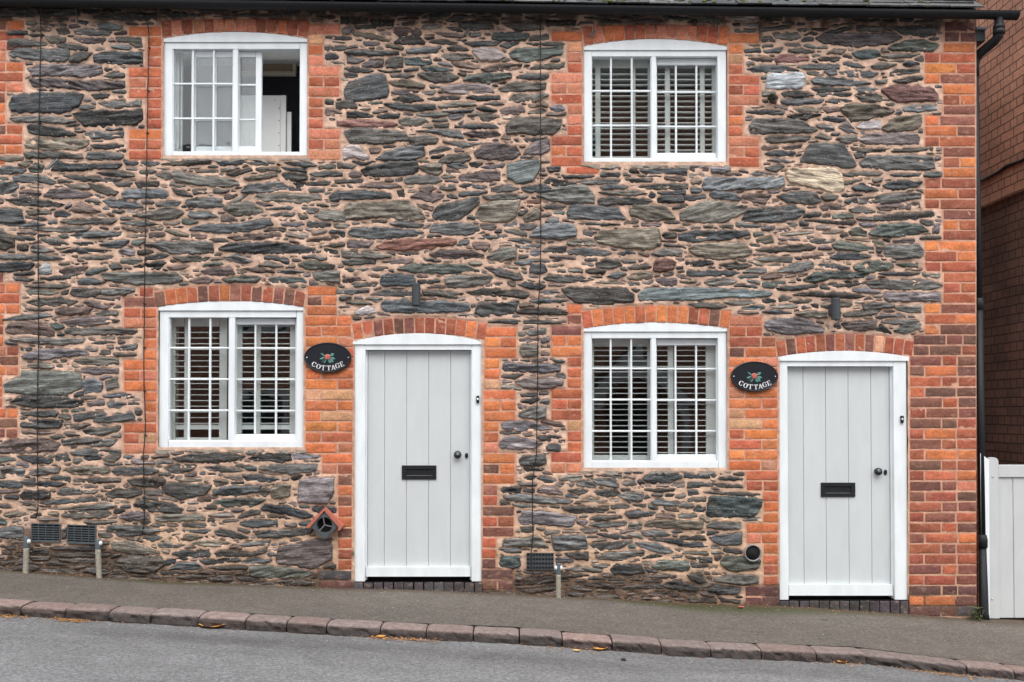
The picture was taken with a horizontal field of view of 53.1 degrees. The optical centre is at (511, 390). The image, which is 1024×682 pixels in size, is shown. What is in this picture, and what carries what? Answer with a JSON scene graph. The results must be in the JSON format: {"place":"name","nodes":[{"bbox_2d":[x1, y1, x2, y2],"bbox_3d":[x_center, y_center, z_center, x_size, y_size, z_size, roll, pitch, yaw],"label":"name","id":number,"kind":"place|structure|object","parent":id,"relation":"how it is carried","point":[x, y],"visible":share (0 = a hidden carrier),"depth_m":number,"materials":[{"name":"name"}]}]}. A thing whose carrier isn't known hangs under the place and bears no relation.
{"place":"outdoors","nodes":[
{"label":"outdoors","id":0,"kind":"place"},
{"bbox_2d":[0,616,1023,681],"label":"road","id":1,"kind":"structure","parent":0,"point":[39,650],"depth_m":5.93,"materials":[{"name":"grey asphalt"}]},
{"bbox_2d":[0,614,995,679],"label":"leaf litter","id":2,"kind":"object","parent":1,"relation":"on","point":[421,638],"visible":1,"depth_m":6.45,"materials":[{"name":"brown plant"}]},
{"bbox_2d":[0,599,1023,680],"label":"kerb","id":3,"kind":"structure","parent":1,"relation":"on","point":[370,628],"depth_m":6.51,"materials":[{"name":"stone"}]},
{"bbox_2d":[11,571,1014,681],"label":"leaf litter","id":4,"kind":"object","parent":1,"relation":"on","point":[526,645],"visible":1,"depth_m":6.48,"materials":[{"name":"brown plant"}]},
{"bbox_2d":[0,570,1023,664],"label":"pavement","id":5,"kind":"structure","parent":0,"point":[975,640],"depth_m":7.28,"materials":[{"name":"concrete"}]},
{"bbox_2d":[23,536,30,572],"bbox_3d":[-3.744,1.278,7.901,0.058,0.312,0.045,0,-1,0],"label":"marker post","id":6,"kind":"object","parent":5,"relation":"on","point":[26,542],"visible":0.95,"depth_m":7.88,"materials":[{"name":"concrete"}]},
{"bbox_2d":[95,539,102,578],"bbox_3d":[-3.189,1.306,7.900,0.056,0.331,0.045,0,-1,0],"label":"marker post","id":7,"kind":"object","parent":5,"relation":"on","point":[98,543],"visible":0.95,"depth_m":7.88,"materials":[{"name":"concrete"}]},
{"bbox_2d":[0,0,1020,660],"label":"cottage row","id":8,"kind":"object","parent":5,"relation":"on","point":[844,168],"visible":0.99,"depth_m":8.02,"materials":[{"name":"stone"}]},
{"bbox_2d":[33,7,42,518],"bbox_3d":[-3.717,-1.008,8.004,0.078,4.008,0.036,0,-1,0],"label":"cable","id":9,"kind":"object","parent":8,"relation":"attached to","point":[38,341],"visible":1,"depth_m":8.00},
{"bbox_2d":[31,523,60,542],"bbox_3d":[-3.625,1.104,7.984,0.228,0.150,0.050,0,-1,0],"label":"air vent","id":10,"kind":"object","parent":8,"relation":"attached to","point":[45,532],"visible":1,"depth_m":7.96,"materials":[{"name":"grey plastic"}]},
{"bbox_2d":[67,524,96,543],"bbox_3d":[-3.348,1.116,7.984,0.225,0.154,0.050,0,-1,0],"label":"air vent","id":11,"kind":"object","parent":8,"relation":"attached to","point":[81,534],"visible":0.94,"depth_m":7.96,"materials":[{"name":"grey plastic"}]},
{"bbox_2d":[119,8,150,540],"bbox_3d":[-2.947,-0.920,8.002,0.212,4.174,0.036,0,-1,0],"label":"cable","id":12,"kind":"object","parent":8,"relation":"attached to","point":[145,260],"visible":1,"depth_m":7.99,"materials":[{"name":"black rubber"}]},
{"bbox_2d":[175,53,182,151],"bbox_3d":[-2.672,-2.315,8.176,0.085,0.840,0.028,0,-1,0],"label":"window sash","id":13,"kind":"object","parent":8,"relation":"attached to","point":[178,149],"depth_m":8.17,"materials":[{"name":"wood"}]},
{"bbox_2d":[156,301,306,453],"bbox_3d":[-2.190,-0.101,8.159,1.179,1.202,0.330,0,-1,0],"label":"window","id":14,"kind":"structure","parent":8,"relation":"in","point":[254,313],"depth_m":8.02,"materials":[{"name":"white paint"}]},
{"bbox_2d":[172,318,295,439],"bbox_3d":[-2.219,-0.090,8.132,1.023,1.000,0.042,0,-1,0],"label":"window shutter","id":15,"kind":"object","parent":8,"relation":"attached to","point":[222,324],"depth_m":8.12,"materials":[{"name":"paint"}]},
{"bbox_2d":[160,32,310,162],"bbox_3d":[-2.170,-2.304,8.203,1.181,1.039,0.330,0,-1,0],"label":"window","id":16,"kind":"structure","parent":8,"relation":"in","point":[235,46],"depth_m":8.07,"materials":[{"name":"white paint"}]},
{"bbox_2d":[240,95,286,151],"bbox_3d":[-2.061,-2.096,8.466,0.387,0.694,0.035,0,-1,0],"label":"leaning board","id":17,"kind":"object","parent":8,"relation":"in","point":[274,123],"visible":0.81,"depth_m":8.46,"materials":[{"name":"white wood"}]},
{"bbox_2d":[241,63,296,76],"bbox_3d":[-2.078,-2.718,8.666,0.511,0.124,0.080,0,-1,0],"label":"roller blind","id":18,"kind":"object","parent":8,"relation":"attached to","point":[276,70],"visible":0.7,"depth_m":8.65,"materials":[{"name":"beige fabric"}]},
{"bbox_2d":[287,112,291,151],"bbox_3d":[-1.845,-2.030,8.487,0.037,0.563,0.030,0,-1,0],"label":"leaning board","id":19,"kind":"object","parent":8,"relation":"on","point":[289,131],"visible":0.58,"depth_m":8.48,"materials":[{"name":"white wood"}]},
{"bbox_2d":[306,507,343,538],"bbox_3d":[-1.447,1.023,7.952,0.287,0.240,0.118,0,-1,0],"label":"flue cover","id":20,"kind":"object","parent":8,"relation":"attached to","point":[325,522],"visible":1,"depth_m":7.91,"materials":[{"name":"grey plastic"}]},
{"bbox_2d":[304,342,351,372],"bbox_3d":[-1.437,-0.260,7.986,0.369,0.237,0.029,0,-1,0],"label":"house plaque","id":21,"kind":"object","parent":8,"relation":"attached to","point":[327,357],"visible":1,"depth_m":7.98,"materials":[{"name":"paint"}]},
{"bbox_2d":[412,283,419,305],"bbox_3d":[-0.743,-0.748,7.953,0.066,0.171,0.108,0,-1,0],"label":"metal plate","id":22,"kind":"object","parent":8,"relation":"attached to","point":[415,294],"visible":1,"depth_m":7.90,"materials":[{"name":"metal"}]},
{"bbox_2d":[366,351,470,579],"bbox_3d":[-0.732,0.600,8.055,0.824,1.837,0.110,0,-1,0],"label":"door","id":23,"kind":"structure","parent":8,"relation":"in","point":[419,401],"depth_m":8.05,"materials":[{"name":"grey paint"}]},
{"bbox_2d":[531,14,542,576],"bbox_3d":[0.193,-0.754,7.997,0.098,4.403,0.039,0,-1,0],"label":"cable","id":24,"kind":"object","parent":8,"relation":"attached to","point":[538,303],"visible":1,"depth_m":7.98,"materials":[{"name":"black rubber"}]},
{"bbox_2d":[527,553,553,569],"bbox_3d":[0.218,1.326,7.983,0.211,0.132,0.044,0,-1,0],"label":"air brick","id":25,"kind":"object","parent":8,"relation":"attached to","point":[543,561],"visible":1,"depth_m":7.96,"materials":[{"name":"metal"}]},
{"bbox_2d":[592,60,715,157],"bbox_3d":[1.117,-2.254,8.175,1.063,0.853,0.042,0,-1,0],"label":"window shutter","id":26,"kind":"object","parent":8,"relation":"attached to","point":[597,65],"depth_m":8.16,"materials":[{"name":"paint"}]},
{"bbox_2d":[592,339,715,459],"bbox_3d":[1.133,0.077,8.128,1.013,0.989,0.042,0,-1,0],"label":"window shutter","id":27,"kind":"object","parent":8,"relation":"attached to","point":[710,393],"depth_m":8.11,"materials":[{"name":"paint"}]},
{"bbox_2d":[580,322,730,475],"bbox_3d":[1.121,0.063,8.045,1.173,1.198,0.110,0,-1,0],"label":"window","id":28,"kind":"structure","parent":8,"relation":"in","point":[675,334],"depth_m":8.02,"materials":[{"name":"white paint"}]},
{"bbox_2d":[581,39,730,169],"bbox_3d":[1.129,-2.252,8.092,1.172,1.033,0.110,0,-1,0],"label":"window","id":29,"kind":"structure","parent":8,"relation":"in","point":[660,52],"depth_m":8.07,"materials":[{"name":"white paint"}]},
{"bbox_2d":[501,0,929,4],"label":"roof moss","id":30,"kind":"object","parent":8,"relation":"on","point":[609,1],"visible":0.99,"depth_m":7.95,"materials":[{"name":"green plant"}]},
{"bbox_2d":[744,544,761,561],"bbox_3d":[1.871,1.261,8.029,0.133,0.133,0.174,0,-1,0],"label":"vent pipe","id":31,"kind":"object","parent":8,"relation":"attached to","point":[753,552],"visible":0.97,"depth_m":7.96,"materials":[{"name":"black plastic"}]},
{"bbox_2d":[730,361,777,391],"bbox_3d":[1.890,-0.112,7.983,0.369,0.237,0.029,0,-1,0],"label":"house plaque","id":32,"kind":"object","parent":8,"relation":"attached to","point":[754,376],"visible":1,"depth_m":7.98,"materials":[{"name":"paint"}]},
{"bbox_2d":[767,93,777,101],"bbox_3d":[2.034,-2.293,8.018,0.103,0.080,0.061,0,-1,0],"label":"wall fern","id":33,"kind":"object","parent":8,"relation":"attached to","point":[771,98],"depth_m":8.01,"materials":[{"name":"green plant"}]},
{"bbox_2d":[828,298,840,319],"bbox_3d":[2.505,-0.635,7.949,0.073,0.166,0.110,0,-1,0],"label":"wall lamp","id":34,"kind":"object","parent":8,"relation":"attached to","point":[834,309],"visible":1,"depth_m":7.90,"materials":[{"name":"metal"}]},
{"bbox_2d":[788,367,892,597],"bbox_3d":[2.570,0.736,8.052,0.820,1.851,0.110,0,-1,0],"label":"door","id":35,"kind":"structure","parent":8,"relation":"in","point":[839,449],"depth_m":8.05,"materials":[{"name":"grey paint"}]},
{"bbox_2d":[554,563,562,597],"bbox_3d":[0.359,1.475,7.896,0.063,0.297,0.043,0,-1,0],"label":"marker post","id":36,"kind":"object","parent":5,"relation":"on","point":[558,567],"visible":0.96,"depth_m":7.88,"materials":[{"name":"concrete"}]},
{"bbox_2d":[970,606,982,621],"bbox_3d":[3.587,1.726,7.908,0.159,0.130,0.081,0,-1,0],"label":"weed","id":37,"kind":"object","parent":5,"relation":"on","point":[973,612],"visible":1,"depth_m":7.92,"materials":[{"name":"green plant"}]},
{"bbox_2d":[980,453,1023,617],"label":"garden gate","id":38,"kind":"structure","parent":5,"relation":"on","point":[1004,502],"depth_m":8.03,"materials":[{"name":"white paint"}]},
{"bbox_2d":[473,639,940,657],"bbox_3d":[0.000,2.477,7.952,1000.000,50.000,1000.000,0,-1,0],"label":"fallen leaves","id":39,"kind":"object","parent":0,"point":[820,645],"depth_m":10.83,"materials":[{"name":"brown plant"}]},
{"bbox_2d":[949,0,1023,665],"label":"neighbour house","id":40,"kind":"structure","parent":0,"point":[1001,90],"depth_m":9.20,"materials":[{"name":"brick"}]},
{"bbox_2d":[980,158,1023,181],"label":"cable","id":41,"kind":"object","parent":40,"relation":"attached to","point":[1002,168],"visible":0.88,"depth_m":9.15,"materials":[{"name":"black rubber"}]}
]}

